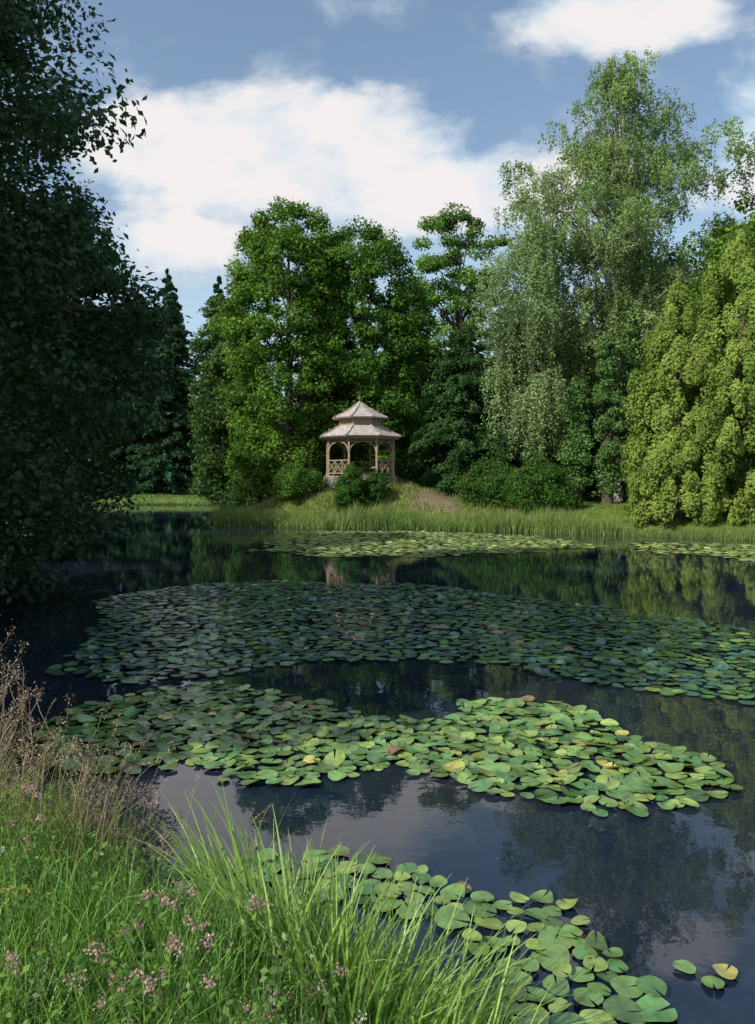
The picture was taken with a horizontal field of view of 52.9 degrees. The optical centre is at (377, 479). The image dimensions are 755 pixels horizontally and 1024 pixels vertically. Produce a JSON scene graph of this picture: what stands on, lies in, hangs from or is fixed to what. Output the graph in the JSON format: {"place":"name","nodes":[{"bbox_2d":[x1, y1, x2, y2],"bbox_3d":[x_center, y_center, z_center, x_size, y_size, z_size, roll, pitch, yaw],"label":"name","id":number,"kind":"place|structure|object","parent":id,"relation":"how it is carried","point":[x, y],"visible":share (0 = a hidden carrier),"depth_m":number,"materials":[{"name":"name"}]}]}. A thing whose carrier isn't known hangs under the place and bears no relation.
{"place":"outdoors","nodes":[
{"label":"outdoors","id":0,"kind":"place"},
{"bbox_2d":[0,505,754,1023],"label":"water","id":1,"kind":"structure","parent":0,"point":[652,895],"depth_m":7.56,"materials":[{"name":"blue liquid"}]},
{"bbox_2d":[33,680,742,816],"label":"lily pads","id":2,"kind":"object","parent":1,"relation":"on","point":[519,763],"visible":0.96,"depth_m":6.77,"materials":[{"name":"green plant"}]},
{"bbox_2d":[52,629,744,974],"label":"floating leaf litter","id":3,"kind":"object","parent":1,"relation":"on","point":[432,760],"visible":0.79,"depth_m":5.83,"materials":[{"name":"brown plant"}]},
{"bbox_2d":[44,580,754,704],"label":"lily pads","id":4,"kind":"object","parent":1,"relation":"on","point":[221,617],"visible":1,"depth_m":11.50,"materials":[{"name":"green plant"}]},
{"bbox_2d":[163,845,677,1023],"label":"lily pads","id":5,"kind":"object","parent":1,"relation":"on","point":[644,1008],"visible":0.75,"depth_m":3.91,"materials":[{"name":"green plant"}]},
{"bbox_2d":[245,530,605,556],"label":"lily pads","id":6,"kind":"object","parent":1,"relation":"on","point":[355,537],"visible":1,"depth_m":27.95,"materials":[{"name":"green plant"}]},
{"bbox_2d":[634,541,754,561],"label":"lily pads","id":7,"kind":"object","parent":1,"relation":"on","point":[733,553],"visible":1,"depth_m":25.78,"materials":[{"name":"green plant"}]},
{"bbox_2d":[673,960,737,988],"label":"lily pads","id":8,"kind":"object","parent":1,"relation":"on","point":[731,972],"visible":1,"depth_m":3.67,"materials":[{"name":"green plant"}]},
{"bbox_2d":[0,486,754,1023],"bbox_3d":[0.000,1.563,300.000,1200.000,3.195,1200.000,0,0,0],"label":"ground","id":9,"kind":"structure","parent":0,"point":[438,500],"depth_m":33.65,"materials":[{"name":"green plant"}]},
{"bbox_2d":[2,296,133,526],"bbox_3d":[-18.009,-4.778,36.456,11.989,14.500,12.697,0,0,-16],"label":"linden tree","id":10,"kind":"object","parent":9,"relation":"on","point":[87,466],"visible":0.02,"depth_m":36.03,"materials":[{"name":"green plant"}]},
{"bbox_2d":[0,142,169,558],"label":"linden tree","id":11,"kind":"object","parent":9,"relation":"on","point":[97,347],"visible":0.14,"depth_m":23.58,"materials":[{"name":"green plant"}]},
{"bbox_2d":[0,0,191,603],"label":"linden tree","id":12,"kind":"object","parent":9,"relation":"on","point":[39,246],"visible":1,"depth_m":13.15,"materials":[{"name":"green plant"}]},
{"bbox_2d":[0,722,201,909],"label":"bank grass","id":13,"kind":"structure","parent":9,"relation":"on","point":[12,799],"depth_m":3.28,"materials":[{"name":"green plant"}]},
{"bbox_2d":[79,297,127,494],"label":"spruce tree","id":14,"kind":"object","parent":9,"relation":"on","point":[118,458],"visible":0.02,"depth_m":86.30,"materials":[{"name":"green plant"}]},
{"bbox_2d":[0,615,271,910],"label":"dried stalks","id":15,"kind":"object","parent":9,"relation":"on","point":[6,747],"visible":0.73,"depth_m":3.83,"materials":[{"name":"brown plant"}]},
{"bbox_2d":[98,276,190,494],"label":"spruce tree","id":16,"kind":"object","parent":9,"relation":"on","point":[126,450],"visible":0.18,"depth_m":86.02,"materials":[{"name":"green plant"}]},
{"bbox_2d":[125,282,215,495],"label":"spruce tree","id":17,"kind":"object","parent":9,"relation":"on","point":[174,478],"visible":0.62,"depth_m":84.64,"materials":[{"name":"green plant"}]},
{"bbox_2d":[140,268,200,480],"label":"spruce tree","id":18,"kind":"object","parent":9,"relation":"on","point":[168,278],"visible":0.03,"depth_m":93.71,"materials":[{"name":"green plant"}]},
{"bbox_2d":[92,492,264,504],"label":"meadow grass","id":19,"kind":"structure","parent":9,"relation":"on","point":[151,495],"depth_m":74.82,"materials":[{"name":"green plant"}]},
{"bbox_2d":[0,752,366,1023],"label":"wildflowers","id":20,"kind":"object","parent":9,"relation":"on","point":[273,970],"visible":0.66,"depth_m":2.40,"materials":[{"name":"green plant"}]},
{"bbox_2d":[173,275,232,490],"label":"spruce tree","id":21,"kind":"object","parent":9,"relation":"on","point":[217,289],"visible":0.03,"depth_m":88.99,"materials":[{"name":"green plant"}]},
{"bbox_2d":[0,788,419,1023],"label":"bank grass","id":22,"kind":"structure","parent":9,"relation":"on","point":[61,894],"depth_m":2.49,"materials":[{"name":"green plant"}]},
{"bbox_2d":[185,293,261,509],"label":"beech tree","id":23,"kind":"object","parent":9,"relation":"on","point":[212,430],"visible":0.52,"depth_m":58.20,"materials":[{"name":"green plant"}]},
{"bbox_2d":[222,469,275,509],"bbox_3d":[-8.563,0.571,49.930,3.385,3.629,3.654,0,0,34],"label":"shrub","id":24,"kind":"object","parent":9,"relation":"on","point":[235,496],"visible":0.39,"depth_m":48.99,"materials":[{"name":"green plant"}]},
{"bbox_2d":[206,195,358,497],"bbox_3d":[-5.721,-8.236,47.817,10.258,19.189,10.087,0,0,0],"label":"horse chestnut tree","id":25,"kind":"object","parent":9,"relation":"on","point":[257,399],"visible":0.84,"depth_m":45.45,"materials":[{"name":"green plant"}]},
{"bbox_2d":[269,461,326,499],"bbox_3d":[-4.346,0.046,41.762,3.236,2.194,3.512,0,0,0],"label":"shrub","id":26,"kind":"object","parent":9,"relation":"on","point":[295,480],"visible":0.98,"depth_m":41.17,"materials":[{"name":"green plant"}]},
{"bbox_2d":[329,462,374,511],"bbox_3d":[-1.240,0.454,39.824,2.398,2.762,2.110,0,0,-16],"label":"shrub","id":27,"kind":"object","parent":9,"relation":"on","point":[344,487],"visible":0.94,"depth_m":39.51,"materials":[{"name":"green plant"}]},
{"bbox_2d":[118,775,602,1023],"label":"sedge clump","id":28,"kind":"object","parent":9,"relation":"on","point":[382,992],"visible":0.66,"depth_m":2.86,"materials":[{"name":"green plant"}]},
{"bbox_2d":[319,396,401,487],"bbox_3d":[-1.000,-2.329,43.200,4.763,5.600,4.763,0,0,0],"label":"gazebo","id":29,"kind":"object","parent":9,"relation":"on","point":[359,421],"visible":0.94,"depth_m":42.12,"materials":[{"name":"wood"}]},
{"bbox_2d":[292,215,442,477],"bbox_3d":[-0.685,-7.820,49.638,9.894,18.129,10.286,0,0,0],"label":"horse chestnut tree","id":30,"kind":"object","parent":9,"relation":"on","point":[398,318],"visible":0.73,"depth_m":46.93,"materials":[{"name":"green plant"}]},
{"bbox_2d":[361,469,391,501],"bbox_3d":[-0.159,0.294,40.099,1.846,1.768,1.548,0,0,0],"label":"shrub","id":31,"kind":"object","parent":9,"relation":"on","point":[379,484],"visible":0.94,"depth_m":39.88,"materials":[{"name":"green plant"}]},
{"bbox_2d":[239,472,576,520],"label":"meadow grass","id":32,"kind":"structure","parent":9,"relation":"on","point":[398,484],"depth_m":40.46,"materials":[{"name":"green plant"}]},
{"bbox_2d":[374,325,451,483],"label":"beech tree","id":33,"kind":"object","parent":9,"relation":"on","point":[406,472],"visible":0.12,"depth_m":58.02,"materials":[{"name":"green plant"}]},
{"bbox_2d":[211,501,619,534],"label":"reeds","id":34,"kind":"object","parent":9,"relation":"on","point":[354,518],"visible":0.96,"depth_m":37.00,"materials":[{"name":"green plant"}]},
{"bbox_2d":[108,371,754,489],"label":"distant woodland","id":35,"kind":"object","parent":9,"relation":"on","point":[750,468],"depth_m":93.46,"materials":[{"name":"green plant"}]},
{"bbox_2d":[407,202,522,412],"bbox_3d":[6.814,-10.006,60.174,9.689,23.766,9.116,0,0,0],"label":"pine tree","id":36,"kind":"object","parent":9,"relation":"on","point":[464,276],"visible":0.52,"depth_m":58.87,"materials":[{"name":"green plant"}]},
{"bbox_2d":[404,323,529,499],"bbox_3d":[5.442,-3.598,46.533,8.535,12.042,8.504,0,0,0],"label":"yew tree","id":37,"kind":"object","parent":9,"relation":"on","point":[463,436],"visible":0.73,"depth_m":45.62,"materials":[{"name":"green plant"}]},
{"bbox_2d":[452,452,516,507],"bbox_3d":[5.983,0.180,41.060,4.102,3.368,4.012,0,0,0],"label":"shrub","id":38,"kind":"object","parent":9,"relation":"on","point":[489,475],"visible":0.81,"depth_m":40.20,"materials":[{"name":"green plant"}]},
{"bbox_2d":[471,338,571,486],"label":"yew tree","id":39,"kind":"object","parent":9,"relation":"on","point":[547,450],"visible":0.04,"depth_m":49.41,"materials":[{"name":"green plant"}]},
{"bbox_2d":[470,192,602,464],"bbox_3d":[9.438,-7.586,44.572,8.276,18.409,7.817,0,0,0],"label":"birch tree","id":40,"kind":"object","parent":9,"relation":"on","point":[545,326],"visible":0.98,"depth_m":43.64,"materials":[{"name":"green plant"}]},
{"bbox_2d":[491,449,585,513],"bbox_3d":[8.054,0.267,39.133,4.798,3.793,4.812,0,0,27],"label":"shrub","id":41,"kind":"object","parent":9,"relation":"on","point":[531,486],"visible":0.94,"depth_m":38.45,"materials":[{"name":"green plant"}]},
{"bbox_2d":[511,306,614,500],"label":"beech tree","id":42,"kind":"object","parent":9,"relation":"on","point":[591,488],"visible":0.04,"depth_m":52.14,"materials":[{"name":"green plant"}]},
{"bbox_2d":[555,375,594,503],"bbox_3d":[10.922,-2.196,42.272,2.173,7.346,2.079,0,0,0],"label":"ivy covered trunk","id":43,"kind":"object","parent":9,"relation":"on","point":[574,454],"visible":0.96,"depth_m":41.86,"materials":[{"name":"green plant"}]},
{"bbox_2d":[588,332,627,503],"bbox_3d":[12.754,-3.353,41.815,2.184,9.649,2.557,0,0,0],"label":"ivy covered trunk","id":44,"kind":"object","parent":9,"relation":"on","point":[606,398],"visible":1,"depth_m":41.53,"materials":[{"name":"green plant"}]},
{"bbox_2d":[492,46,754,501],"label":"birch tree","id":45,"kind":"object","parent":9,"relation":"on","point":[619,254],"visible":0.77,"depth_m":44.00,"materials":[{"name":"green plant"}]},
{"bbox_2d":[611,322,652,502],"bbox_3d":[14.264,-3.784,42.920,2.565,10.411,2.545,0,0,-39],"label":"ivy covered trunk","id":46,"kind":"object","parent":9,"relation":"on","point":[628,344],"visible":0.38,"depth_m":42.58,"materials":[{"name":"green plant"}]},
{"bbox_2d":[584,246,689,489],"bbox_3d":[18.519,-6.809,51.925,9.579,18.085,9.766,0,0,0],"label":"beech tree","id":47,"kind":"object","parent":9,"relation":"on","point":[669,259],"visible":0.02,"depth_m":50.79,"materials":[{"name":"green plant"}]},
{"bbox_2d":[579,523,754,540],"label":"reeds","id":48,"kind":"object","parent":9,"relation":"on","point":[723,534],"visible":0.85,"depth_m":31.26,"materials":[{"name":"green plant"}]},
{"bbox_2d":[619,276,748,528],"bbox_3d":[13.985,-3.463,34.903,5.819,11.681,5.634,0,0,0],"label":"thuja tree","id":49,"kind":"object","parent":9,"relation":"on","point":[646,451],"visible":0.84,"depth_m":33.40,"materials":[{"name":"green plant"}]},
{"bbox_2d":[653,187,754,502],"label":"maple tree","id":50,"kind":"object","parent":9,"relation":"on","point":[723,230],"visible":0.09,"depth_m":42.33,"materials":[{"name":"green plant"}]},
{"bbox_2d":[662,221,754,526],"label":"thuja tree","id":51,"kind":"object","parent":9,"relation":"on","point":[720,313],"visible":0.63,"depth_m":33.59,"materials":[{"name":"green plant"}]},
{"bbox_2d":[744,452,754,472],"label":"thuja tree","id":52,"kind":"object","parent":9,"relation":"on","point":[751,462],"visible":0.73,"depth_m":36.42,"materials":[{"name":"green plant"}]},
{"bbox_2d":[0,0,754,472],"label":"sky","id":53,"kind":"structure","parent":0,"point":[389,113],"materials":[{"name":"blue"}]},
{"bbox_2d":[565,503,728,530],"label":"meadow grass","id":54,"kind":"structure","parent":0,"point":[604,505],"depth_m":36.53,"materials":[{"name":"green plant"}]}
]}

